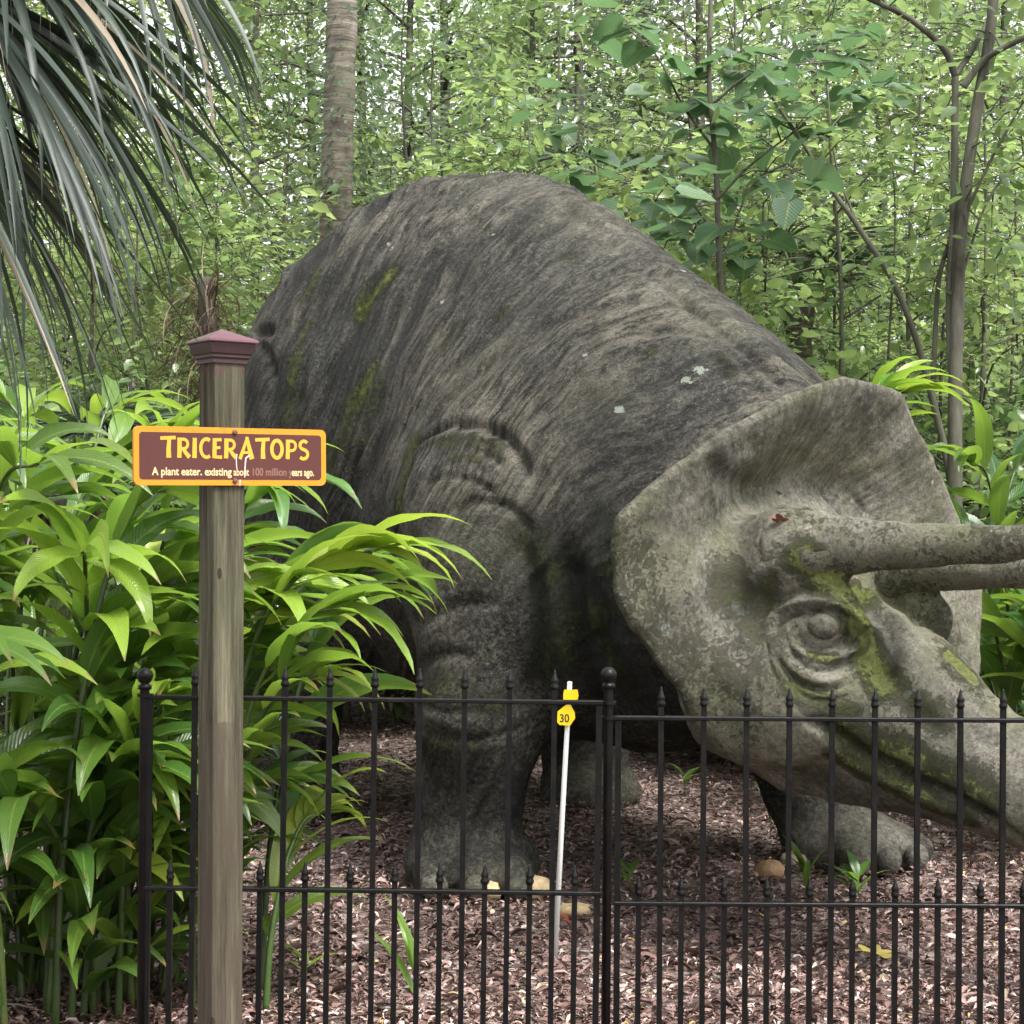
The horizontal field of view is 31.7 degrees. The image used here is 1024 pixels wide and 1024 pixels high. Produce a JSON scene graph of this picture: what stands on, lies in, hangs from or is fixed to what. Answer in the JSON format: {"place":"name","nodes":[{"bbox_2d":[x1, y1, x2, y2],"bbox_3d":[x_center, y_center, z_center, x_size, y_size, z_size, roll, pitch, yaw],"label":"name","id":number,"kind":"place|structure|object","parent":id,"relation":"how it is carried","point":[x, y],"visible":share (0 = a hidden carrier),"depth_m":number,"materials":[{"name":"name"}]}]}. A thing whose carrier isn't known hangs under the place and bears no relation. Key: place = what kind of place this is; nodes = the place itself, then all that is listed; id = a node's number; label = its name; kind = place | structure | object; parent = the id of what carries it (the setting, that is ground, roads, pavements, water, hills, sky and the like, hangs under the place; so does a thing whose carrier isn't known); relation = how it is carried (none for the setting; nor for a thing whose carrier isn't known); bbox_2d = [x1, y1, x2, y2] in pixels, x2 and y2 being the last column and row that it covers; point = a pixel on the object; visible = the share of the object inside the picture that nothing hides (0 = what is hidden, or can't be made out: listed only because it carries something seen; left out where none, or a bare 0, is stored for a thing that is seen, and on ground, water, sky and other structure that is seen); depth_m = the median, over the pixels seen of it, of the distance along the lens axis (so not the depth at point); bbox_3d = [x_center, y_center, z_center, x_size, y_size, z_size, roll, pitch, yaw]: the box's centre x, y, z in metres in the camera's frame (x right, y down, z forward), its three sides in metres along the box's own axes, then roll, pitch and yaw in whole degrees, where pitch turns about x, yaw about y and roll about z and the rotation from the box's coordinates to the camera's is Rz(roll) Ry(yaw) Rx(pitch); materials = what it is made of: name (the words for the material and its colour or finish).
{"place":"outdoors","nodes":[
{"label":"outdoors","id":0,"kind":"place"},
{"bbox_2d":[0,689,1023,1023],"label":"ground","id":1,"kind":"structure","parent":0,"point":[584,869],"depth_m":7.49,"materials":[{"name":"brown plant"}]},
{"bbox_2d":[0,418,130,636],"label":"ginger plant","id":2,"kind":"object","parent":1,"relation":"on","point":[51,475],"visible":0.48,"depth_m":6.16,"materials":[{"name":"green plant"}]},
{"bbox_2d":[0,769,182,1003],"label":"ginger plant","id":3,"kind":"object","parent":1,"relation":"on","point":[15,976],"visible":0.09,"depth_m":5.94,"materials":[{"name":"green plant"}]},
{"bbox_2d":[0,374,198,954],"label":"ginger plant","id":4,"kind":"object","parent":1,"relation":"on","point":[23,709],"visible":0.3,"depth_m":6.80,"materials":[{"name":"green plant"}]},
{"bbox_2d":[23,386,199,683],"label":"plant","id":5,"kind":"object","parent":1,"relation":"on","point":[86,437],"visible":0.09,"depth_m":8.70,"materials":[{"name":"green plant"}]},
{"bbox_2d":[0,180,224,479],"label":"lime green shrub","id":6,"kind":"object","parent":1,"relation":"on","point":[28,317],"visible":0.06,"depth_m":17.19,"materials":[{"name":"green plant"}]},
{"bbox_2d":[0,0,226,487],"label":"slender sapling","id":7,"kind":"object","parent":1,"relation":"on","point":[91,330],"visible":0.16,"depth_m":13.96,"materials":[{"name":"green plant"}]},
{"bbox_2d":[0,187,280,506],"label":"lime green shrub","id":8,"kind":"object","parent":1,"relation":"on","point":[80,334],"visible":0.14,"depth_m":15.08,"materials":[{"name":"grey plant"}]},
{"bbox_2d":[3,129,277,639],"bbox_3d":[-3.310,-1.199,18.861,5.460,5.755,5.766,0,0,-44],"label":"lime green shrub","id":9,"kind":"object","parent":1,"relation":"on","point":[153,167],"visible":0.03,"depth_m":18.31,"materials":[{"name":"green plant"}]},
{"bbox_2d":[0,677,287,1023],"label":"ginger plant","id":10,"kind":"object","parent":1,"relation":"on","point":[19,752],"visible":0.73,"depth_m":5.46,"materials":[{"name":"green plant"}]},
{"bbox_2d":[0,374,287,1017],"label":"ginger plant","id":11,"kind":"object","parent":1,"relation":"on","point":[20,646],"visible":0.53,"depth_m":5.52,"materials":[{"name":"green plant"}]},
{"bbox_2d":[137,668,153,1023],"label":"fence post","id":12,"kind":"object","parent":1,"relation":"on","point":[144,676],"visible":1,"depth_m":4.41,"materials":[{"name":"black metal"}]},
{"bbox_2d":[10,8,283,516],"bbox_3d":[-2.616,-0.950,12.722,2.804,5.181,2.102,0,0,18],"label":"slender sapling","id":13,"kind":"object","parent":1,"relation":"on","point":[248,12],"visible":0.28,"depth_m":12.78,"materials":[{"name":"green plant"}]},
{"bbox_2d":[0,174,297,517],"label":"lime green shrub","id":14,"kind":"object","parent":1,"relation":"on","point":[6,372],"visible":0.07,"depth_m":15.82,"materials":[{"name":"green plant"}]},
{"bbox_2d":[0,0,304,492],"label":"palm tree","id":15,"kind":"object","parent":1,"relation":"on","point":[38,53],"visible":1,"depth_m":3.70,"materials":[{"name":"green plant"}]},
{"bbox_2d":[36,97,271,507],"bbox_3d":[-2.591,-0.639,12.843,1.867,4.563,1.959,0,0,-10],"label":"slender sapling","id":16,"kind":"object","parent":1,"relation":"on","point":[226,222],"visible":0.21,"depth_m":12.78,"materials":[{"name":"green plant"}]},
{"bbox_2d":[15,610,328,1021],"bbox_3d":[-0.999,0.956,5.819,0.844,1.330,1.462,0,0,21],"label":"ginger plant","id":17,"kind":"object","parent":1,"relation":"on","point":[104,946],"visible":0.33,"depth_m":5.62,"materials":[{"name":"green plant"}]},
{"bbox_2d":[28,796,324,1002],"bbox_3d":[-1.251,1.246,6.030,1.073,0.751,1.153,0,0,31],"label":"ginger plant","id":18,"kind":"object","parent":1,"relation":"on","point":[180,898],"visible":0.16,"depth_m":5.89,"materials":[{"name":"green plant"}]},
{"bbox_2d":[2,398,361,921],"bbox_3d":[-1.384,0.596,6.872,1.421,2.049,1.591,0,0,-23],"label":"ginger plant","id":19,"kind":"object","parent":1,"relation":"on","point":[279,503],"visible":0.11,"depth_m":6.74,"materials":[{"name":"green plant"}]},
{"bbox_2d":[0,0,367,378],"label":"lime leaved tree","id":20,"kind":"object","parent":1,"relation":"on","point":[132,116],"visible":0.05,"depth_m":22.95,"materials":[{"name":"green plant"}]},
{"bbox_2d":[108,243,279,419],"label":"dead palm","id":21,"kind":"object","parent":1,"relation":"on","point":[203,326],"visible":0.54,"depth_m":10.55,"materials":[{"name":"brown plant"}]},
{"bbox_2d":[10,740,387,1016],"bbox_3d":[-1.054,1.175,5.984,1.305,0.891,0.602,0,0,0],"label":"ginger plant","id":22,"kind":"object","parent":1,"relation":"on","point":[307,806],"visible":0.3,"depth_m":5.88,"materials":[{"name":"green plant"}]},
{"bbox_2d":[0,484,400,1023],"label":"ginger plant","id":23,"kind":"object","parent":1,"relation":"on","point":[124,539],"visible":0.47,"depth_m":5.60,"materials":[{"name":"green plant"}]},
{"bbox_2d":[0,175,405,710],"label":"lime green shrub","id":24,"kind":"object","parent":1,"relation":"on","point":[35,382],"visible":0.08,"depth_m":14.13,"materials":[{"name":"green plant"}]},
{"bbox_2d":[90,81,337,509],"bbox_3d":[-2.184,-0.770,13.214,1.977,4.832,2.075,0,0,-28],"label":"slender sapling","id":25,"kind":"object","parent":1,"relation":"on","point":[320,206],"visible":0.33,"depth_m":13.05,"materials":[{"name":"green plant"}]},
{"bbox_2d":[0,0,431,388],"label":"green leaved tree","id":26,"kind":"object","parent":1,"relation":"on","point":[189,69],"visible":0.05,"depth_m":29.19,"materials":[{"name":"green plant"}]},
{"bbox_2d":[0,509,455,1013],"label":"ginger plant","id":27,"kind":"object","parent":1,"relation":"on","point":[407,570],"visible":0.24,"depth_m":6.01,"materials":[{"name":"green plant"}]},
{"bbox_2d":[132,330,325,1023],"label":"sign post","id":28,"kind":"object","parent":1,"relation":"on","point":[221,456],"visible":1,"depth_m":4.07,"materials":[{"name":"brown wood"}]},
{"bbox_2d":[0,0,460,396],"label":"lime leaved tree","id":29,"kind":"object","parent":1,"relation":"on","point":[256,23],"visible":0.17,"depth_m":25.07,"materials":[{"name":"green plant"}]},
{"bbox_2d":[0,110,488,408],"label":"lime green shrub","id":30,"kind":"object","parent":1,"relation":"on","point":[260,205],"visible":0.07,"depth_m":16.03,"materials":[{"name":"green plant"}]},
{"bbox_2d":[102,0,402,388],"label":"slender sapling","id":31,"kind":"object","parent":1,"relation":"on","point":[271,43],"visible":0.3,"depth_m":16.07,"materials":[{"name":"green plant"}]},
{"bbox_2d":[47,0,512,387],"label":"tree","id":32,"kind":"object","parent":1,"relation":"on","point":[308,32],"visible":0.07,"depth_m":28.07,"materials":[{"name":"green plant"}]},
{"bbox_2d":[182,145,409,401],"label":"leaved shrub","id":33,"kind":"object","parent":1,"relation":"on","point":[278,165],"visible":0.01,"depth_m":17.74,"materials":[{"name":"green plant"}]},
{"bbox_2d":[319,0,357,723],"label":"tall straight tree","id":34,"kind":"object","parent":1,"relation":"on","point":[344,72],"visible":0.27,"depth_m":13.90,"materials":[{"name":"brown plant"}]},
{"bbox_2d":[294,3,404,244],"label":"creeper","id":35,"kind":"object","parent":34,"relation":"attached to","point":[363,176],"visible":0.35,"depth_m":13.93,"materials":[{"name":"green plant"}]},
{"bbox_2d":[245,114,440,717],"bbox_3d":[-1.168,-0.770,14.305,2.074,4.832,1.977,0,0,-17],"label":"slender sapling","id":36,"kind":"object","parent":1,"relation":"on","point":[382,144],"visible":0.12,"depth_m":14.31,"materials":[{"name":"green plant"}]},
{"bbox_2d":[243,513,492,838],"bbox_3d":[-0.516,0.802,5.593,0.915,1.598,0.542,0,0,0],"label":"ginger plant","id":37,"kind":"object","parent":1,"relation":"on","point":[340,551],"visible":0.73,"depth_m":5.60,"materials":[{"name":"green plant"}]},
{"bbox_2d":[143,665,602,1023],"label":"iron fence panel","id":38,"kind":"object","parent":1,"relation":"on","point":[371,890],"visible":0.94,"depth_m":4.41,"materials":[{"name":"black metal"}]},
{"bbox_2d":[365,894,413,992],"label":"seedling","id":39,"kind":"object","parent":1,"relation":"on","point":[408,940],"visible":0.58,"depth_m":5.64,"materials":[{"name":"green plant"}]},
{"bbox_2d":[125,0,659,293],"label":"green leaved tree","id":40,"kind":"object","parent":1,"relation":"on","point":[359,73],"visible":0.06,"depth_m":25.70,"materials":[{"name":"green plant"}]},
{"bbox_2d":[246,0,596,271],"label":"slender sapling","id":41,"kind":"object","parent":1,"relation":"on","point":[406,96],"visible":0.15,"depth_m":16.93,"materials":[{"name":"green plant"}]},
{"bbox_2d":[325,0,561,203],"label":"slender sapling","id":42,"kind":"object","parent":1,"relation":"on","point":[421,99],"visible":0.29,"depth_m":13.58,"materials":[{"name":"green plant"}]},
{"bbox_2d":[259,0,643,256],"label":"green leaved tree","id":43,"kind":"object","parent":1,"relation":"on","point":[443,14],"visible":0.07,"depth_m":27.29,"materials":[{"name":"green plant"}]},
{"bbox_2d":[219,0,733,298],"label":"grey leaved tree","id":44,"kind":"object","parent":1,"relation":"on","point":[395,102],"visible":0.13,"depth_m":22.53,"materials":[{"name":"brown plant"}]},
{"bbox_2d":[378,52,581,193],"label":"slender sapling","id":45,"kind":"object","parent":1,"relation":"on","point":[511,83],"visible":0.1,"depth_m":14.77,"materials":[{"name":"green plant"}]},
{"bbox_2d":[417,71,560,176],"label":"slender sapling","id":46,"kind":"object","parent":1,"relation":"on","point":[474,158],"visible":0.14,"depth_m":13.03,"materials":[{"name":"green plant"}]},
{"bbox_2d":[294,0,711,193],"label":"lime leaved tree","id":47,"kind":"object","parent":1,"relation":"on","point":[530,22],"visible":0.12,"depth_m":24.30,"materials":[{"name":"green plant"}]},
{"bbox_2d":[0,0,1023,388],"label":"wood","id":48,"kind":"object","parent":1,"relation":"on","point":[436,82],"visible":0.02,"depth_m":35.48,"materials":[{"name":"green plant"}]},
{"bbox_2d":[427,40,641,215],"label":"slender sapling","id":49,"kind":"object","parent":1,"relation":"on","point":[498,147],"visible":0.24,"depth_m":12.47,"materials":[{"name":"green plant"}]},
{"bbox_2d":[303,0,783,289],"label":"grey leaved tree","id":50,"kind":"object","parent":1,"relation":"on","point":[578,68],"visible":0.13,"depth_m":22.47,"materials":[{"name":"green plant"}]},
{"bbox_2d":[445,0,662,185],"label":"slender sapling","id":51,"kind":"object","parent":1,"relation":"on","point":[563,30],"visible":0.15,"depth_m":16.08,"materials":[{"name":"green plant"}]},
{"bbox_2d":[554,681,578,962],"bbox_3d":[0.167,1.123,6.375,0.064,1.056,0.169,0,0,-28],"label":"marker stake","id":52,"kind":"object","parent":1,"relation":"on","point":[566,715],"visible":0.97,"depth_m":6.37,"materials":[{"name":"white paint"}]},
{"bbox_2d":[482,140,713,248],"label":"shrub","id":53,"kind":"object","parent":1,"relation":"on","point":[560,151],"visible":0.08,"depth_m":14.54,"materials":[{"name":"green plant"}]},
{"bbox_2d":[600,667,616,1023],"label":"fence post","id":54,"kind":"object","parent":1,"relation":"on","point":[608,675],"visible":0.99,"depth_m":4.44,"materials":[{"name":"black metal"}]},
{"bbox_2d":[522,111,737,303],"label":"slender sapling","id":55,"kind":"object","parent":1,"relation":"on","point":[620,154],"visible":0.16,"depth_m":13.11,"materials":[{"name":"green plant"}]},
{"bbox_2d":[244,172,1023,901],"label":"dinosaur statue","id":56,"kind":"object","parent":1,"relation":"on","point":[610,438],"visible":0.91,"depth_m":7.43,"materials":[{"name":"stone"}]},
{"bbox_2d":[355,0,947,377],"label":"green leaved tree","id":57,"kind":"object","parent":1,"relation":"on","point":[713,77],"visible":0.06,"depth_m":26.14,"materials":[{"name":"green plant"}]},
{"bbox_2d":[519,33,790,344],"bbox_3d":[0.639,-0.950,13.864,2.102,5.181,2.804,0,0,-32],"label":"slender sapling","id":58,"kind":"object","parent":1,"relation":"on","point":[668,37],"visible":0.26,"depth_m":13.62,"materials":[{"name":"green plant"}]},
{"bbox_2d":[506,0,836,322],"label":"slender sapling","id":59,"kind":"object","parent":1,"relation":"on","point":[576,14],"visible":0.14,"depth_m":14.44,"materials":[{"name":"green plant"}]},
{"bbox_2d":[514,0,890,372],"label":"slender sapling","id":60,"kind":"object","parent":1,"relation":"on","point":[737,42],"visible":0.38,"depth_m":12.51,"materials":[{"name":"green plant"}]},
{"bbox_2d":[593,115,817,311],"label":"slender sapling","id":61,"kind":"object","parent":1,"relation":"on","point":[637,182],"visible":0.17,"depth_m":12.10,"materials":[{"name":"green plant"}]},
{"bbox_2d":[484,0,943,424],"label":"grey leaved tree","id":62,"kind":"object","parent":1,"relation":"on","point":[696,40],"visible":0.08,"depth_m":23.94,"materials":[{"name":"green plant"}]},
{"bbox_2d":[511,0,920,293],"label":"heart leaved sapling","id":63,"kind":"object","parent":1,"relation":"on","point":[787,204],"visible":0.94,"depth_m":10.56,"materials":[{"name":"green plant"}]},
{"bbox_2d":[658,70,866,344],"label":"slender sapling","id":64,"kind":"object","parent":1,"relation":"on","point":[851,191],"visible":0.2,"depth_m":11.73,"materials":[{"name":"green plant"}]},
{"bbox_2d":[620,0,923,374],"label":"slender sapling","id":65,"kind":"object","parent":1,"relation":"on","point":[774,16],"visible":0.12,"depth_m":13.56,"materials":[{"name":"green plant"}]},
{"bbox_2d":[666,121,916,374],"bbox_3d":[1.760,-0.507,12.175,1.844,4.295,1.757,0,0,22],"label":"slender sapling","id":66,"kind":"object","parent":1,"relation":"on","point":[776,283],"visible":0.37,"depth_m":11.99,"materials":[{"name":"green plant"}]},
{"bbox_2d":[666,44,928,444],"bbox_3d":[2.409,-1.034,14.318,2.305,5.368,2.196,0,0,41],"label":"slender sapling","id":67,"kind":"object","parent":1,"relation":"on","point":[885,105],"visible":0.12,"depth_m":14.37,"materials":[{"name":"green plant"}]},
{"bbox_2d":[619,0,980,395],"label":"grey leaved tree","id":68,"kind":"object","parent":1,"relation":"on","point":[746,44],"visible":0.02,"depth_m":28.40,"materials":[{"name":"green plant"}]},
{"bbox_2d":[672,0,937,374],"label":"slender sapling","id":69,"kind":"object","parent":1,"relation":"on","point":[791,40],"visible":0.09,"depth_m":16.14,"materials":[{"name":"green plant"}]},
{"bbox_2d":[586,0,1023,345],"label":"green leaved tree","id":70,"kind":"object","parent":1,"relation":"on","point":[877,139],"visible":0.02,"depth_m":27.93,"materials":[{"name":"green plant"}]},
{"bbox_2d":[592,0,1023,435],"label":"lime leaved tree","id":71,"kind":"object","parent":1,"relation":"on","point":[936,85],"visible":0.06,"depth_m":23.32,"materials":[{"name":"green plant"}]},
{"bbox_2d":[684,213,935,368],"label":"tree","id":72,"kind":"object","parent":1,"relation":"on","point":[853,235],"visible":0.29,"depth_m":13.90,"materials":[{"name":"green plant"}]},
{"bbox_2d":[613,687,1023,1023],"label":"iron fence panel","id":73,"kind":"object","parent":1,"relation":"on","point":[916,904],"visible":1,"depth_m":4.54,"materials":[{"name":"black metal"}]},
{"bbox_2d":[691,77,946,479],"bbox_3d":[1.864,-0.439,10.458,1.444,4.178,1.054,0,0,19],"label":"leaning sapling","id":74,"kind":"object","parent":1,"relation":"on","point":[835,141],"visible":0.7,"depth_m":10.39,"materials":[{"name":"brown plant"}]},
{"bbox_2d":[714,0,1023,503],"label":"slender sapling","id":75,"kind":"object","parent":1,"relation":"on","point":[901,78],"visible":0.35,"depth_m":13.31,"materials":[{"name":"green plant"}]},
{"bbox_2d":[720,0,1018,482],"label":"slender sapling","id":76,"kind":"object","parent":1,"relation":"on","point":[818,19],"visible":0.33,"depth_m":12.24,"materials":[{"name":"green plant"}]},
{"bbox_2d":[715,120,1023,469],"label":"lime green shrub","id":77,"kind":"object","parent":1,"relation":"on","point":[872,135],"visible":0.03,"depth_m":19.40,"materials":[{"name":"green plant"}]},
{"bbox_2d":[726,219,1019,463],"bbox_3d":[3.426,-0.546,16.896,4.421,4.412,4.186,0,0,28],"label":"lime green shrub","id":78,"kind":"object","parent":1,"relation":"on","point":[858,332],"visible":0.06,"depth_m":16.16,"materials":[{"name":"green plant"}]},
{"bbox_2d":[743,0,1023,376],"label":"lime leaved tree","id":79,"kind":"object","parent":1,"relation":"on","point":[856,72],"visible":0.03,"depth_m":26.09,"materials":[{"name":"green plant"}]},
{"bbox_2d":[753,155,1023,446],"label":"leaved shrub","id":80,"kind":"object","parent":1,"relation":"on","point":[914,301],"visible":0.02,"depth_m":19.97,"materials":[{"name":"green plant"}]},
{"bbox_2d":[756,0,1023,410],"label":"grey leaved tree","id":81,"kind":"object","parent":1,"relation":"on","point":[1003,35],"visible":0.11,"depth_m":22.94,"materials":[{"name":"green plant"}]},
{"bbox_2d":[762,176,1018,445],"bbox_3d":[2.782,-0.826,18.607,4.732,4.988,4.998,0,0,-21],"label":"lime green shrub","id":82,"kind":"object","parent":1,"relation":"on","point":[867,217],"visible":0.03,"depth_m":17.70,"materials":[{"name":"green plant"}]},
{"bbox_2d":[778,0,1023,507],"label":"forked tree","id":83,"kind":"object","parent":1,"relation":"on","point":[962,198],"visible":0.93,"depth_m":9.87,"materials":[{"name":"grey plant"}]},
{"bbox_2d":[808,0,1023,522],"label":"slender sapling","id":84,"kind":"object","parent":1,"relation":"on","point":[1016,315],"visible":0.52,"depth_m":11.27,"materials":[{"name":"green plant"}]},
{"bbox_2d":[871,356,972,415],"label":"ginger plant","id":85,"kind":"object","parent":1,"relation":"on","point":[898,381],"visible":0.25,"depth_m":9.46,"materials":[{"name":"green plant"}]},
{"bbox_2d":[828,360,1023,695],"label":"broad leaved shrub","id":86,"kind":"object","parent":1,"relation":"on","point":[1007,416],"visible":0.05,"depth_m":12.11,"materials":[{"name":"green plant"}]},
{"bbox_2d":[828,30,1023,520],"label":"slender sapling","id":87,"kind":"object","parent":1,"relation":"on","point":[943,99],"visible":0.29,"depth_m":11.98,"materials":[{"name":"green plant"}]},
{"bbox_2d":[836,94,1023,522],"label":"slender sapling","id":88,"kind":"object","parent":1,"relation":"on","point":[939,198],"visible":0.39,"depth_m":11.39,"materials":[{"name":"green plant"}]},
{"bbox_2d":[837,0,1023,481],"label":"slender sapling","id":89,"kind":"object","parent":1,"relation":"on","point":[1008,17],"visible":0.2,"depth_m":13.99,"materials":[{"name":"green plant"}]},
{"bbox_2d":[848,156,1023,468],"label":"lime green shrub","id":90,"kind":"object","parent":1,"relation":"on","point":[978,256],"visible":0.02,"depth_m":17.56,"materials":[{"name":"green plant"}]},
{"bbox_2d":[862,58,1023,469],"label":"slender sapling","id":91,"kind":"object","parent":1,"relation":"on","point":[930,419],"visible":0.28,"depth_m":12.59,"materials":[{"name":"green plant"}]},
{"bbox_2d":[901,324,1023,486],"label":"broad leaved shrub","id":92,"kind":"object","parent":1,"relation":"on","point":[970,371],"visible":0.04,"depth_m":13.12,"materials":[{"name":"green plant"}]},
{"bbox_2d":[922,398,1023,820],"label":"ginger plant","id":93,"kind":"object","parent":1,"relation":"on","point":[979,453],"visible":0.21,"depth_m":8.93,"materials":[{"name":"green plant"}]},
{"bbox_2d":[929,433,1023,851],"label":"ginger plant","id":94,"kind":"object","parent":1,"relation":"on","point":[992,662],"visible":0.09,"depth_m":8.89,"materials":[{"name":"green plant"}]},
{"bbox_2d":[980,588,1023,713],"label":"ginger plant","id":95,"kind":"object","parent":1,"relation":"on","point":[994,622],"visible":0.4,"depth_m":8.60,"materials":[{"name":"green plant"}]},
{"bbox_2d":[1,0,1023,493],"label":"sky","id":96,"kind":"structure","parent":0,"point":[147,10],"materials":[{"name":"white"}]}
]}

